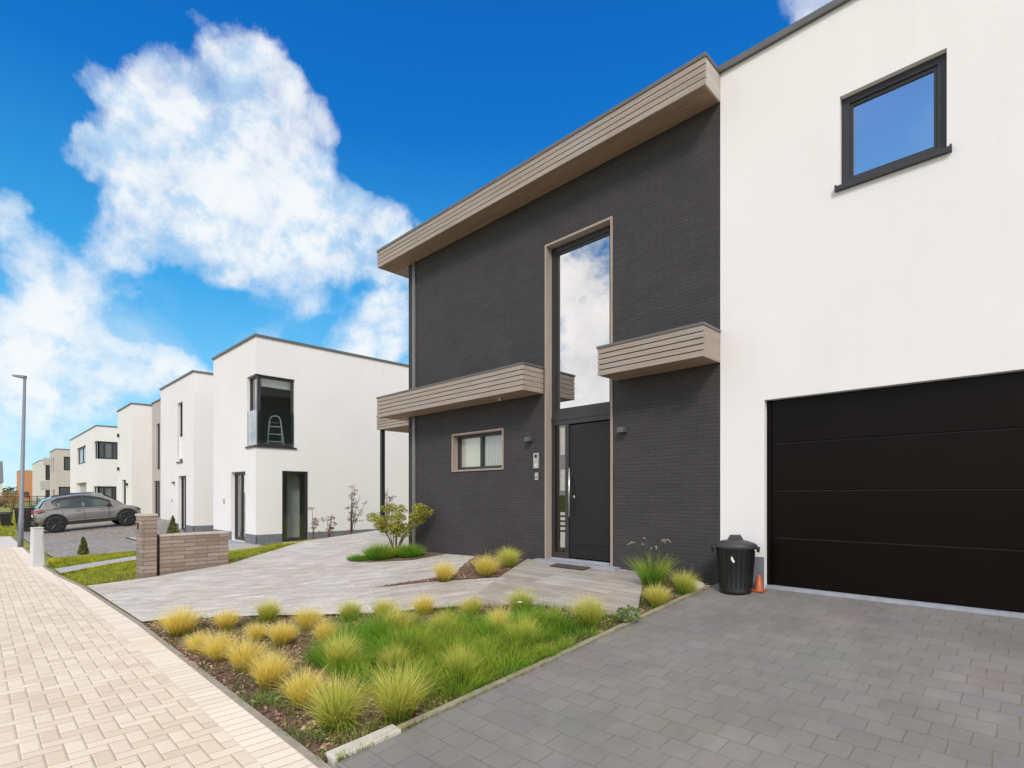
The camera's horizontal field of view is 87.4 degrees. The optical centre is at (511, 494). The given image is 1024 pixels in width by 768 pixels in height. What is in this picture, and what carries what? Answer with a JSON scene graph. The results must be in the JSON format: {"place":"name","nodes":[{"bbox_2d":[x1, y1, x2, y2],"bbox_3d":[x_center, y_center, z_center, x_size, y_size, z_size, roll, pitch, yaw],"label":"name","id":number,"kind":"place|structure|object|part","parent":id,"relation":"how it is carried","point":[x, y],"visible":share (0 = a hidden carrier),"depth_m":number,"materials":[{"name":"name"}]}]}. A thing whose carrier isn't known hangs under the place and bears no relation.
{"place":"outdoors","nodes":[
{"label":"outdoors","id":0,"kind":"place"},
{"bbox_2d":[0,536,17,547],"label":"pavement","id":1,"kind":"structure","parent":0,"point":[7,541],"depth_m":18.59,"materials":[{"name":"concrete"}]},
{"bbox_2d":[0,514,40,536],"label":"lawn grass","id":2,"kind":"structure","parent":0,"point":[6,532],"depth_m":25.37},
{"bbox_2d":[13,517,187,557],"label":"neighbour driveway","id":3,"kind":"structure","parent":0,"point":[106,537],"depth_m":20.78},
{"bbox_2d":[13,507,35,531],"bbox_3d":[-21.655,1.103,23.889,0.693,1.090,0.567,0,0,-15],"label":"wheeled bin","id":4,"kind":"object","parent":3,"relation":"on","point":[27,518],"visible":0.51,"depth_m":23.69,"materials":[{"name":"black plastic"}]},
{"bbox_2d":[77,536,88,554],"bbox_3d":[-11.890,1.405,14.861,0.318,0.535,0.307,0,0,45],"label":"dwarf conifer","id":5,"kind":"object","parent":3,"relation":"on","point":[83,548],"visible":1,"depth_m":14.81,"materials":[{"name":"green plant"}]},
{"bbox_2d":[31,492,141,532],"bbox_3d":[-18.809,0.681,23.770,1.888,1.613,3.751,0,5,44],"label":"parked car","id":6,"kind":"object","parent":3,"relation":"on","point":[56,513],"visible":0.99,"depth_m":22.99,"materials":[{"name":"grey paint"}]},
{"bbox_3d":[-18.792,0.297,22.810,0.169,0.442,0.736,0,5,44],"label":"side window","id":7,"kind":"part","parent":6,"relation":"part of","materials":[{"name":"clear glass"}]},
{"bbox_3d":[-18.175,0.250,23.453,0.169,0.492,0.902,0,5,44],"label":"side window","id":8,"kind":"part","parent":6,"relation":"part of","materials":[{"name":"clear glass"}]},
{"bbox_2d":[0,547,263,767],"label":"pavement","id":9,"kind":"structure","parent":0,"point":[82,685],"depth_m":4.34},
{"bbox_2d":[12,547,317,767],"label":"pavement edge","id":10,"kind":"object","parent":9,"relation":"on","point":[264,746],"visible":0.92,"depth_m":4.47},
{"bbox_2d":[12,374,26,546],"bbox_3d":[-15.545,-1.072,16.933,0.378,5.448,0.190,0,0,5],"label":"street lamp","id":11,"kind":"object","parent":10,"relation":"on","point":[20,526],"visible":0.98,"depth_m":16.89,"materials":[{"name":"grey metal"}]},
{"bbox_2d":[29,527,44,566],"bbox_3d":[-10.998,1.210,12.411,0.247,0.920,0.224,0,0,35],"label":"utility cabinet","id":12,"kind":"object","parent":10,"relation":"on","point":[36,558],"visible":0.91,"depth_m":12.34,"materials":[{"name":"plastic"}]},
{"bbox_3d":[-10.906,1.225,12.346,0.011,0.550,0.135,0,0,35],"label":"door","id":13,"kind":"part","parent":12,"relation":"part of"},
{"bbox_2d":[56,545,266,572],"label":"grey path","id":14,"kind":"structure","parent":0,"point":[75,567],"depth_m":12.91,"materials":[{"name":"concrete"}]},
{"bbox_2d":[127,537,258,546],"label":"neighbour forecourt","id":15,"kind":"structure","parent":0,"point":[237,544],"depth_m":17.80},
{"bbox_2d":[166,515,179,533],"bbox_3d":[-11.151,1.166,17.604,0.570,1.006,0.570,0,0,-19],"label":"dwarf conifer","id":16,"kind":"object","parent":15,"relation":"on","point":[172,524],"visible":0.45,"depth_m":17.56,"materials":[{"name":"green plant"}]},
{"bbox_2d":[61,535,341,585],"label":"lawn grass","id":17,"kind":"structure","parent":0,"point":[122,567],"depth_m":11.59,"materials":[{"name":"plant"}]},
{"bbox_2d":[88,527,524,621],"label":"forecourt","id":18,"kind":"structure","parent":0,"point":[324,573],"depth_m":9.03,"materials":[{"name":"concrete"}]},
{"bbox_2d":[363,552,444,561],"bbox_3d":[-2.358,1.230,10.780,1.750,0.148,1.237,0,0,45],"label":"shrub bed","id":19,"kind":"object","parent":18,"relation":"on","point":[427,554],"visible":0.42,"depth_m":10.43,"materials":[{"name":"brown soil"}]},
{"bbox_2d":[345,554,368,561],"bbox_3d":[-3.038,1.222,10.718,0.862,0.180,0.630,0,0,45],"label":"green mound","id":20,"kind":"object","parent":19,"relation":"on","point":[357,558],"visible":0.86,"depth_m":10.62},
{"bbox_2d":[358,538,399,560],"bbox_3d":[-2.602,1.065,10.680,1.087,0.429,0.983,0,0,45],"label":"green mound","id":21,"kind":"object","parent":19,"relation":"on","point":[380,552],"visible":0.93,"depth_m":10.47,"materials":[{"name":"plant"}]},
{"bbox_2d":[365,503,433,548],"bbox_3d":[-2.269,0.700,10.812,1.428,1.105,0.695,0,0,29],"label":"garden shrub","id":22,"kind":"object","parent":19,"relation":"on","point":[395,528],"visible":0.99,"depth_m":10.77,"materials":[{"name":"green plant"}]},
{"bbox_2d":[392,541,427,557],"bbox_3d":[-2.066,1.053,10.666,1.047,0.367,0.870,0,0,45],"label":"green mound","id":23,"kind":"object","parent":19,"relation":"on","point":[410,550],"visible":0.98,"depth_m":10.50,"materials":[{"name":"plant"}]},
{"bbox_2d":[371,555,524,587],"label":"bark mulch","id":24,"kind":"object","parent":18,"relation":"on","point":[461,575],"visible":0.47,"depth_m":8.31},
{"bbox_2d":[423,553,458,581],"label":"grass tuft","id":25,"kind":"object","parent":24,"relation":"on","point":[443,574],"visible":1,"depth_m":7.87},
{"bbox_2d":[468,549,504,575],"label":"grass tuft","id":26,"kind":"object","parent":24,"relation":"on","point":[484,567],"visible":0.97,"depth_m":7.96,"materials":[{"name":"plant"}]},
{"bbox_2d":[493,546,524,568],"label":"grass tuft","id":27,"kind":"object","parent":24,"relation":"on","point":[510,560],"visible":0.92,"depth_m":8.45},
{"bbox_2d":[0,0,832,494],"label":"sky","id":28,"kind":"structure","parent":0,"point":[182,182],"materials":[{"name":"blue"}]},
{"bbox_2d":[368,578,496,612],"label":"garden path","id":29,"kind":"structure","parent":0,"point":[443,593],"depth_m":7.34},
{"bbox_2d":[0,495,1023,767],"bbox_3d":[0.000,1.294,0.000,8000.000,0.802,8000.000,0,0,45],"label":"ground","id":30,"kind":"structure","parent":0,"point":[26,543],"depth_m":11.56,"materials":[{"name":"concrete"}]},
{"bbox_2d":[0,461,3,494],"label":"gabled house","id":31,"kind":"structure","parent":30,"relation":"on","point":[1,473],"depth_m":120.52,"materials":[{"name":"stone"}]},
{"bbox_2d":[0,512,13,526],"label":"wheeled bin","id":32,"kind":"object","parent":30,"relation":"on","point":[5,518],"visible":0.97,"depth_m":27.89,"materials":[{"name":"black plastic"}]},
{"bbox_2d":[2,487,16,495],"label":"distant trees","id":33,"kind":"object","parent":30,"relation":"on","point":[11,490],"visible":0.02,"depth_m":271.25,"materials":[{"name":"green plant"}]},
{"bbox_2d":[0,491,26,507],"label":"garden bush","id":34,"kind":"object","parent":30,"relation":"on","point":[5,497],"visible":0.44,"depth_m":68.89,"materials":[{"name":"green plant"}]},
{"bbox_2d":[0,490,29,511],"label":"garden bush","id":35,"kind":"object","parent":30,"relation":"on","point":[14,498],"visible":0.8,"depth_m":51.17,"materials":[{"name":"brown plant"}]},
{"bbox_2d":[17,470,31,500],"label":"orange house","id":36,"kind":"structure","parent":30,"relation":"on","point":[28,482],"depth_m":138.31,"materials":[{"name":"paint"}]},
{"bbox_2d":[0,496,49,506],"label":"fence","id":37,"kind":"object","parent":30,"relation":"on","point":[29,501],"visible":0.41,"depth_m":68.40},
{"bbox_2d":[32,458,49,504],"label":"pale house","id":38,"kind":"structure","parent":30,"relation":"on","point":[40,477],"depth_m":83.94,"materials":[{"name":"paint"}]},
{"bbox_2d":[50,448,69,496],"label":"beige house","id":39,"kind":"structure","parent":30,"relation":"on","point":[59,471],"depth_m":62.34,"materials":[{"name":"paint"}]},
{"bbox_2d":[48,550,135,569],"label":"lawn grass","id":40,"kind":"structure","parent":30,"relation":"on","point":[58,562],"depth_m":13.75,"materials":[{"name":"plant"}]},
{"bbox_2d":[69,425,117,500],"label":"white house","id":41,"kind":"structure","parent":30,"relation":"on","point":[93,458],"depth_m":41.97,"materials":[{"name":"paint"}]},
{"bbox_2d":[79,446,85,464],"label":"upper window","id":42,"kind":"structure","parent":41,"relation":"in","point":[82,451],"depth_m":47.32,"materials":[{"name":"glass"}]},
{"bbox_2d":[95,486,115,499],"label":"window","id":43,"kind":"structure","parent":41,"relation":"in","point":[110,491],"depth_m":41.73,"materials":[{"name":"glass"}]},
{"bbox_2d":[96,441,117,459],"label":"corner window","id":44,"kind":"structure","parent":41,"relation":"in","point":[108,449],"depth_m":41.64,"materials":[{"name":"glass"}]},
{"bbox_2d":[117,402,151,512],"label":"white house","id":45,"kind":"structure","parent":30,"relation":"on","point":[134,436],"depth_m":31.66,"materials":[{"name":"paint"}]},
{"bbox_2d":[124,480,125,504],"bbox_3d":[-23.639,0.340,32.882,1.198,2.518,0.070,0,0,45],"label":"glazed door","id":46,"kind":"structure","parent":45,"relation":"in","point":[124,480],"depth_m":33.18,"materials":[{"name":"glass"}]},
{"bbox_2d":[135,513,157,578],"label":"brick pier","id":47,"kind":"structure","parent":30,"relation":"on","point":[146,545],"depth_m":10.26,"materials":[{"name":"brick"}]},
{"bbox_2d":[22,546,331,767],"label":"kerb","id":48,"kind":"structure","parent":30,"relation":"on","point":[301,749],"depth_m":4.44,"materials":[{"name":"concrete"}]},
{"bbox_2d":[151,370,212,532],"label":"white house","id":49,"kind":"structure","parent":30,"relation":"on","point":[182,447],"depth_m":23.96,"materials":[{"name":"paint"}]},
{"bbox_2d":[156,481,159,516],"bbox_3d":[-20.503,0.415,31.143,1.398,2.468,0.070,0,0,45],"label":"link door","id":50,"kind":"structure","parent":49,"relation":"in","point":[157,482],"depth_m":31.12,"materials":[{"name":"glass"}]},
{"bbox_2d":[158,424,159,469],"bbox_3d":[-20.290,-2.775,30.931,0.798,2.648,0.070,0,0,45],"label":"link window","id":51,"kind":"structure","parent":49,"relation":"in","point":[158,424],"depth_m":31.10,"materials":[{"name":"glass"}]},
{"bbox_2d":[176,403,182,462],"bbox_3d":[-15.118,-2.844,24.539,0.930,2.769,0.237,0,0,45],"label":"slim window","id":52,"kind":"structure","parent":49,"relation":"in","point":[181,405],"depth_m":24.84,"materials":[{"name":"glass"}]},
{"bbox_2d":[181,476,185,530],"bbox_3d":[-14.808,0.395,24.362,1.318,2.508,0.070,0,0,45],"label":"glazed door","id":53,"kind":"structure","parent":49,"relation":"in","point":[182,477],"depth_m":24.73,"materials":[{"name":"glass"}]},
{"bbox_2d":[157,531,228,575],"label":"garden wall","id":54,"kind":"structure","parent":30,"relation":"on","point":[179,552],"depth_m":10.81,"materials":[{"name":"brick"}]},
{"bbox_2d":[212,333,408,545],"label":"white house","id":55,"kind":"structure","parent":30,"relation":"on","point":[321,402],"depth_m":19.62,"materials":[{"name":"paint"}]},
{"bbox_2d":[235,472,244,540],"bbox_3d":[-9.604,0.405,19.128,1.458,2.448,0.070,0,0,45],"label":"glazed door","id":56,"kind":"structure","parent":55,"relation":"in","point":[242,538],"depth_m":19.25,"materials":[{"name":"metal"}]},
{"bbox_2d":[245,375,296,448],"bbox_3d":[-8.341,-2.812,18.562,0.910,2.434,1.410,0,0,45],"label":"corner window","id":57,"kind":"structure","parent":55,"relation":"in","point":[267,381],"depth_m":18.42,"materials":[{"name":"metal"}]},
{"bbox_2d":[267,415,284,444],"bbox_3d":[-8.335,-2.228,18.891,0.592,1.188,0.505,0,0,-27],"label":"step ladder","id":58,"kind":"object","parent":55,"relation":"in","point":[281,434],"visible":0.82,"depth_m":18.96,"materials":[{"name":"metal"}]},
{"bbox_2d":[282,471,307,541],"bbox_3d":[-7.631,0.400,18.808,0.070,2.458,0.918,0,0,45],"label":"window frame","id":59,"kind":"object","parent":55,"relation":"in","point":[283,472],"depth_m":18.91,"materials":[{"name":"metal"}]},
{"bbox_2d":[307,507,320,537],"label":"spindly shrub","id":60,"kind":"object","parent":30,"relation":"on","point":[316,524],"visible":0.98,"depth_m":17.70,"materials":[{"name":"brown plant"}]},
{"bbox_2d":[321,515,336,537],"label":"spindly shrub","id":61,"kind":"object","parent":30,"relation":"on","point":[330,526],"visible":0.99,"depth_m":18.12,"materials":[{"name":"brown plant"}]},
{"bbox_2d":[326,724,400,767],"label":"kerbstone","id":62,"kind":"object","parent":30,"relation":"on","point":[331,756],"visible":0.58,"depth_m":3.44,"materials":[{"name":"concrete"}]},
{"bbox_2d":[385,488,395,520],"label":"spindly shrub","id":63,"kind":"object","parent":30,"relation":"on","point":[391,499],"visible":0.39,"depth_m":19.75,"materials":[{"name":"brown plant"}]},
{"bbox_2d":[142,576,682,761],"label":"bark mulch","id":64,"kind":"object","parent":30,"relation":"on","point":[300,720],"visible":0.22,"depth_m":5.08,"materials":[{"name":"wood"}]},
{"bbox_2d":[141,602,211,637],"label":"grass tuft","id":65,"kind":"object","parent":64,"relation":"on","point":[178,623],"visible":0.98,"depth_m":6.23,"materials":[{"name":"plant"}]},
{"bbox_2d":[176,625,213,653],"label":"grass tuft","id":66,"kind":"object","parent":64,"relation":"on","point":[198,637],"visible":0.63,"depth_m":5.55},
{"bbox_2d":[170,626,245,661],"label":"grass tuft","id":67,"kind":"object","parent":64,"relation":"on","point":[216,656],"visible":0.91,"depth_m":5.25,"materials":[{"name":"plant"}]},
{"bbox_2d":[207,603,247,631],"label":"grass tuft","id":68,"kind":"object","parent":64,"relation":"on","point":[225,622],"visible":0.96,"depth_m":6.30,"materials":[{"name":"plant"}]},
{"bbox_2d":[210,626,277,672],"bbox_3d":[-2.471,1.427,4.978,0.768,0.419,0.735,8,5,16],"label":"grass tuft","id":69,"kind":"object","parent":64,"relation":"on","point":[244,653],"visible":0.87,"depth_m":4.94,"materials":[{"name":"plant"}]},
{"bbox_2d":[240,618,279,642],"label":"grass tuft","id":70,"kind":"object","parent":64,"relation":"on","point":[258,632],"visible":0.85,"depth_m":5.81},
{"bbox_2d":[249,594,284,623],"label":"grass tuft","id":71,"kind":"object","parent":64,"relation":"on","point":[268,613],"visible":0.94,"depth_m":6.50,"materials":[{"name":"plant"}]},
{"bbox_2d":[238,639,312,689],"bbox_3d":[-2.006,1.432,4.586,0.762,0.422,0.774,2,-7,-14],"label":"grass tuft","id":72,"kind":"object","parent":64,"relation":"on","point":[266,675],"visible":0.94,"depth_m":4.52,"materials":[{"name":"plant"}]},
{"bbox_2d":[255,616,305,646],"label":"grass tuft","id":73,"kind":"object","parent":64,"relation":"on","point":[283,634],"visible":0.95,"depth_m":5.59,"materials":[{"name":"plant"}]},
{"bbox_2d":[265,658,331,709],"bbox_3d":[-1.616,1.437,4.186,0.683,0.399,0.641,-1,1,-31],"label":"grass tuft","id":74,"kind":"object","parent":64,"relation":"on","point":[302,682],"visible":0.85,"depth_m":4.11,"materials":[{"name":"plant"}]},
{"bbox_2d":[282,602,328,631],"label":"grass tuft","id":75,"kind":"object","parent":64,"relation":"on","point":[308,618],"visible":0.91,"depth_m":6.08,"materials":[{"name":"plant"}]},
{"bbox_2d":[306,612,342,642],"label":"grass tuft","id":76,"kind":"object","parent":64,"relation":"on","point":[322,629],"visible":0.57,"depth_m":5.56,"materials":[{"name":"plant"}]},
{"bbox_2d":[280,656,391,735],"bbox_3d":[-1.168,1.387,3.738,0.924,0.523,0.965,4,9,-2],"label":"grass tuft","id":77,"kind":"object","parent":64,"relation":"on","point":[332,712],"visible":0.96,"depth_m":3.71,"materials":[{"name":"plant"}]},
{"bbox_2d":[304,622,377,674],"bbox_3d":[-1.448,1.344,4.764,0.802,0.542,0.729,0,0,-19],"label":"grass tuft","id":78,"kind":"object","parent":64,"relation":"on","point":[339,647],"visible":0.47,"depth_m":4.70,"materials":[{"name":"plant"}]},
{"bbox_2d":[328,591,371,621],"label":"grass tuft","id":79,"kind":"object","parent":64,"relation":"on","point":[346,610],"visible":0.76,"depth_m":6.26,"materials":[{"name":"plant"}]},
{"bbox_2d":[360,589,401,619],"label":"grass tuft","id":80,"kind":"object","parent":64,"relation":"on","point":[378,603],"visible":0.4,"depth_m":6.29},
{"bbox_2d":[370,640,414,670],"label":"grass tuft","id":81,"kind":"object","parent":64,"relation":"on","point":[399,654],"visible":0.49,"depth_m":4.58,"materials":[{"name":"plant"}]},
{"bbox_2d":[337,645,453,724],"bbox_3d":[-0.821,1.352,3.800,0.962,0.505,0.915,0,0,4],"label":"grass tuft","id":82,"kind":"object","parent":64,"relation":"on","point":[401,702],"visible":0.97,"depth_m":3.78,"materials":[{"name":"plant"}]},
{"bbox_2d":[375,599,422,630],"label":"grass tuft","id":83,"kind":"object","parent":64,"relation":"on","point":[397,614],"visible":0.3,"depth_m":5.57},
{"bbox_2d":[148,574,681,760],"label":"bed weeds","id":84,"kind":"object","parent":64,"relation":"on","point":[428,708],"visible":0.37,"depth_m":4.33,"materials":[{"name":"plant"}]},
{"bbox_2d":[408,592,436,615],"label":"grass tuft","id":85,"kind":"object","parent":64,"relation":"on","point":[424,606],"visible":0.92,"depth_m":6.33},
{"bbox_2d":[418,609,468,635],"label":"grass tuft","id":86,"kind":"object","parent":64,"relation":"on","point":[444,621],"visible":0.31,"depth_m":5.39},
{"bbox_2d":[289,595,600,702],"bbox_3d":[-0.565,1.291,4.917,2.969,0.645,2.254,0,0,8],"label":"green growth","id":87,"kind":"object","parent":64,"relation":"on","point":[485,639],"visible":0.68,"depth_m":4.84,"materials":[{"name":"plant"}]},
{"bbox_2d":[433,635,483,687],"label":"grass tuft","id":88,"kind":"object","parent":64,"relation":"on","point":[465,662],"visible":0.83,"depth_m":4.28,"materials":[{"name":"plant"}]},
{"bbox_2d":[453,592,487,616],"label":"grass tuft","id":89,"kind":"object","parent":64,"relation":"on","point":[478,607],"visible":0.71,"depth_m":6.11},
{"bbox_2d":[484,594,514,634],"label":"grass tuft","id":90,"kind":"object","parent":64,"relation":"on","point":[498,610],"visible":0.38,"depth_m":5.33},
{"bbox_2d":[489,610,546,653],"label":"grass tuft","id":91,"kind":"object","parent":64,"relation":"on","point":[522,629],"visible":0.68,"depth_m":4.91,"materials":[{"name":"plant"}]},
{"bbox_2d":[500,584,540,613],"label":"grass tuft","id":92,"kind":"object","parent":64,"relation":"on","point":[522,599],"visible":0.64,"depth_m":6.03,"materials":[{"name":"plant"}]},
{"bbox_2d":[557,589,613,629],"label":"grass tuft","id":93,"kind":"object","parent":64,"relation":"on","point":[591,613],"visible":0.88,"depth_m":5.41,"materials":[{"name":"plant"}]},
{"bbox_2d":[615,605,641,621],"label":"leafy plant","id":94,"kind":"object","parent":64,"relation":"on","point":[625,613],"visible":1,"depth_m":5.44,"materials":[{"name":"green plant"}]},
{"bbox_2d":[620,537,682,588],"bbox_3d":[1.767,0.852,6.739,0.869,0.630,0.842,0,0,20],"label":"flowering clump","id":95,"kind":"object","parent":64,"relation":"on","point":[654,575],"visible":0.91,"depth_m":6.67,"materials":[{"name":"green plant"}]},
{"bbox_2d":[634,580,673,606],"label":"grass tuft","id":96,"kind":"object","parent":64,"relation":"on","point":[656,597],"visible":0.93,"depth_m":5.96,"materials":[{"name":"plant"}]},
{"bbox_2d":[666,568,712,594],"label":"grass tuft","id":97,"kind":"object","parent":64,"relation":"on","point":[683,586],"visible":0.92,"depth_m":6.33,"materials":[{"name":"plant"}]},
{"bbox_2d":[693,580,705,589],"bbox_3d":[2.247,1.113,6.542,0.196,0.132,0.269,0,0,45],"label":"stone","id":98,"kind":"object","parent":64,"relation":"on","point":[701,585],"visible":0.32,"depth_m":6.48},
{"bbox_2d":[463,559,641,616],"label":"entrance terrace","id":99,"kind":"structure","parent":30,"relation":"on","point":[559,584],"depth_m":7.01,"materials":[{"name":"grey stone"}]},
{"bbox_2d":[550,563,589,569],"bbox_3d":[0.873,1.084,8.107,0.640,0.030,0.185,0,0,45],"label":"doormat","id":100,"kind":"object","parent":99,"relation":"on","point":[570,566],"visible":1,"depth_m":8.06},
{"bbox_2d":[376,0,1023,618],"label":"modern house","id":101,"kind":"structure","parent":30,"relation":"on","point":[766,296],"depth_m":6.35,"materials":[{"name":"brick"}]},
{"bbox_2d":[452,428,503,471],"bbox_3d":[-0.593,-0.815,10.016,1.450,0.730,0.203,0,0,45],"label":"small window","id":102,"kind":"structure","parent":101,"relation":"in","point":[477,450],"depth_m":10.09,"materials":[{"name":"glass"}]},
{"bbox_2d":[552,225,609,416],"bbox_3d":[1.123,-2.660,8.419,1.243,2.758,0.070,0,0,45],"label":"tall window","id":103,"kind":"structure","parent":101,"relation":"in","point":[581,266],"depth_m":8.47,"materials":[{"name":"glass"}]},
{"bbox_2d":[568,421,609,560],"bbox_3d":[1.216,-0.060,8.270,0.858,2.110,0.139,0,0,45],"label":"front door","id":104,"kind":"structure","parent":101,"relation":"in","point":[589,470],"depth_m":8.30,"materials":[{"name":"black metal"}]},
{"bbox_2d":[834,52,951,192],"bbox_3d":[3.882,-3.779,5.489,0.980,1.019,0.182,0,0,45],"label":"upper window","id":105,"kind":"structure","parent":101,"relation":"in","point":[899,122],"depth_m":5.49,"materials":[{"name":"glass"}]},
{"bbox_2d":[767,372,1023,611],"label":"garage door","id":106,"kind":"structure","parent":101,"relation":"in","point":[916,491],"depth_m":5.45,"materials":[{"name":"metal"}]},
{"bbox_2d":[335,583,1023,767],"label":"driveway","id":107,"kind":"structure","parent":0,"point":[710,677],"depth_m":3.72,"materials":[{"name":"concrete"}]},
{"bbox_2d":[336,587,707,761],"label":"edge grass","id":108,"kind":"structure","parent":107,"relation":"on","point":[357,751],"depth_m":3.96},
{"bbox_2d":[397,585,710,729],"bbox_3d":[0.663,1.419,4.969,4.826,0.616,0.060,0,0,-43],"label":"driveway edge","id":109,"kind":"object","parent":107,"relation":"on","point":[505,679],"visible":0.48,"depth_m":4.49,"materials":[{"name":"concrete"}]},
{"bbox_2d":[711,534,759,593],"bbox_3d":[2.618,0.800,6.282,0.469,0.669,0.469,0,0,45],"label":"dustbin","id":110,"kind":"object","parent":107,"relation":"on","point":[735,558],"visible":1,"depth_m":6.13,"materials":[{"name":"black plastic"}]},
{"bbox_2d":[752,575,766,592],"bbox_3d":[2.869,1.024,6.230,0.144,0.192,0.144,0,0,45],"label":"marker cone","id":111,"kind":"object","parent":107,"relation":"on","point":[758,586],"visible":0.91,"depth_m":6.20,"materials":[{"name":"orange plastic"}]},
{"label":"lawn grass","id":112,"kind":"object","parent":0,"visible":0},
{"bbox_2d":[342,486,366,533],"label":"spindly shrub","id":113,"kind":"object","parent":112,"relation":"on","point":[351,513],"visible":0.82,"depth_m":18.67,"materials":[{"name":"brown plant"}]}
]}

